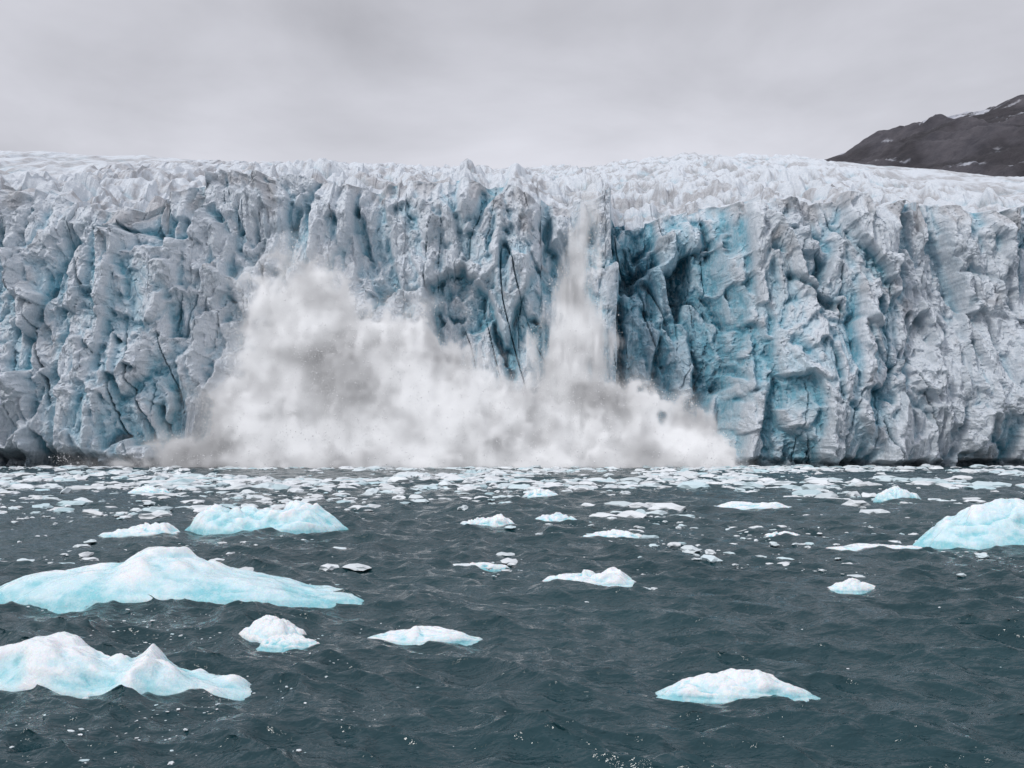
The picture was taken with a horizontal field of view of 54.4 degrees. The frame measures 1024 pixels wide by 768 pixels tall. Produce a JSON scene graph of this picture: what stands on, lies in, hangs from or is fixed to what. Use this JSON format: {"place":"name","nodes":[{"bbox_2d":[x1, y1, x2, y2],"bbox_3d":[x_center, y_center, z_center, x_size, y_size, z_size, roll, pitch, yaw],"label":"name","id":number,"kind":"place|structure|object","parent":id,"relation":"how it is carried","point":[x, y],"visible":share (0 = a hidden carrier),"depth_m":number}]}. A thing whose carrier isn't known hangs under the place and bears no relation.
{"place":"outdoors","nodes":[
{"label":"outdoors","id":0,"kind":"place"},
{"bbox_2d":[0,151,1023,467],"bbox_3d":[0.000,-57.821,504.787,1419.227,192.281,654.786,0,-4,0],"label":"glacier","id":1,"kind":"object","parent":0,"point":[784,309],"visible":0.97,"depth_m":203.97},
{"bbox_2d":[49,173,746,467],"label":"splash droplets","id":2,"kind":"object","parent":1,"relation":"on","point":[571,384],"visible":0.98,"depth_m":187.28},
{"bbox_2d":[0,464,1023,767],"bbox_3d":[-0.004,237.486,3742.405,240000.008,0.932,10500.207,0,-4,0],"label":"water","id":3,"kind":"structure","parent":0,"point":[924,646],"depth_m":21.43},
{"bbox_2d":[0,632,251,700],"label":"iceberg","id":4,"kind":"object","parent":3,"relation":"on","point":[68,664],"visible":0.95,"depth_m":16.37},
{"bbox_2d":[98,522,179,536],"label":"iceberg","id":5,"kind":"object","parent":3,"relation":"on","point":[145,529],"visible":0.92,"depth_m":45.24},
{"bbox_2d":[128,485,170,492],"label":"iceberg","id":6,"kind":"object","parent":3,"relation":"on","point":[151,489],"visible":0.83,"depth_m":84.62},
{"bbox_2d":[0,546,363,613],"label":"iceberg","id":7,"kind":"object","parent":3,"relation":"on","point":[164,573],"visible":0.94,"depth_m":25.71},
{"bbox_2d":[185,500,347,534],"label":"iceberg","id":8,"kind":"object","parent":3,"relation":"on","point":[296,517],"visible":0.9,"depth_m":46.45},
{"bbox_2d":[239,615,306,642],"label":"iceberg","id":9,"kind":"object","parent":3,"relation":"on","point":[261,629],"visible":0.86,"depth_m":20.84},
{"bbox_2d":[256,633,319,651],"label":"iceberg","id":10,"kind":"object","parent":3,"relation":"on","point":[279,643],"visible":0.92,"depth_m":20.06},
{"bbox_2d":[368,626,481,645],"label":"iceberg","id":11,"kind":"object","parent":3,"relation":"on","point":[417,635],"visible":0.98,"depth_m":20.69},
{"bbox_2d":[460,514,513,526],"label":"iceberg","id":12,"kind":"object","parent":3,"relation":"on","point":[498,520],"visible":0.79,"depth_m":49.88},
{"bbox_2d":[465,562,508,571],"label":"iceberg","id":13,"kind":"object","parent":3,"relation":"on","point":[483,565],"visible":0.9,"depth_m":33.17},
{"bbox_2d":[0,464,1023,764],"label":"brash ice","id":14,"kind":"structure","parent":3,"relation":"on","point":[670,474],"depth_m":97.40},
{"bbox_2d":[523,488,557,497],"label":"iceberg","id":15,"kind":"object","parent":3,"relation":"on","point":[539,492],"visible":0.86,"depth_m":79.31},
{"bbox_2d":[535,512,576,521],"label":"iceberg","id":16,"kind":"object","parent":3,"relation":"on","point":[558,516],"visible":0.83,"depth_m":52.89},
{"bbox_2d":[543,567,635,586],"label":"iceberg","id":17,"kind":"object","parent":3,"relation":"on","point":[611,576],"visible":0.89,"depth_m":29.43},
{"bbox_2d":[583,529,641,537],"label":"iceberg","id":18,"kind":"object","parent":3,"relation":"on","point":[615,533],"visible":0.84,"depth_m":43.94},
{"bbox_2d":[655,668,820,703],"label":"iceberg","id":19,"kind":"object","parent":3,"relation":"on","point":[727,685],"visible":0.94,"depth_m":16.18},
{"bbox_2d":[717,501,790,509],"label":"iceberg","id":20,"kind":"object","parent":3,"relation":"on","point":[742,505],"visible":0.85,"depth_m":64.15},
{"bbox_2d":[763,531,798,537],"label":"iceberg","id":21,"kind":"object","parent":3,"relation":"on","point":[775,533],"visible":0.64,"depth_m":44.14},
{"bbox_2d":[827,578,874,594],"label":"iceberg","id":22,"kind":"object","parent":3,"relation":"on","point":[852,586],"visible":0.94,"depth_m":27.90},
{"bbox_2d":[827,543,921,550],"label":"iceberg","id":23,"kind":"object","parent":3,"relation":"on","point":[856,547],"visible":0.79,"depth_m":38.62},
{"bbox_2d":[873,486,920,501],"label":"iceberg","id":24,"kind":"object","parent":3,"relation":"on","point":[894,492],"visible":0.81,"depth_m":72.20},
{"bbox_2d":[913,498,1023,549],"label":"iceberg","id":25,"kind":"object","parent":3,"relation":"on","point":[997,522],"visible":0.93,"depth_m":39.40},
{"bbox_2d":[0,0,1023,168],"label":"sky","id":26,"kind":"structure","parent":0,"point":[497,84]},
{"bbox_2d":[824,106,995,159],"bbox_3d":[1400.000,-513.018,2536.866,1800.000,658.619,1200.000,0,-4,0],"label":"snow","id":27,"kind":"structure","parent":0,"point":[964,114],"depth_m":2594.85},
{"bbox_2d":[825,94,1023,176],"bbox_3d":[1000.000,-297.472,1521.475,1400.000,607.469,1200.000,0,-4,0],"label":"mountain","id":28,"kind":"structure","parent":0,"point":[990,142],"depth_m":1365.78}
]}

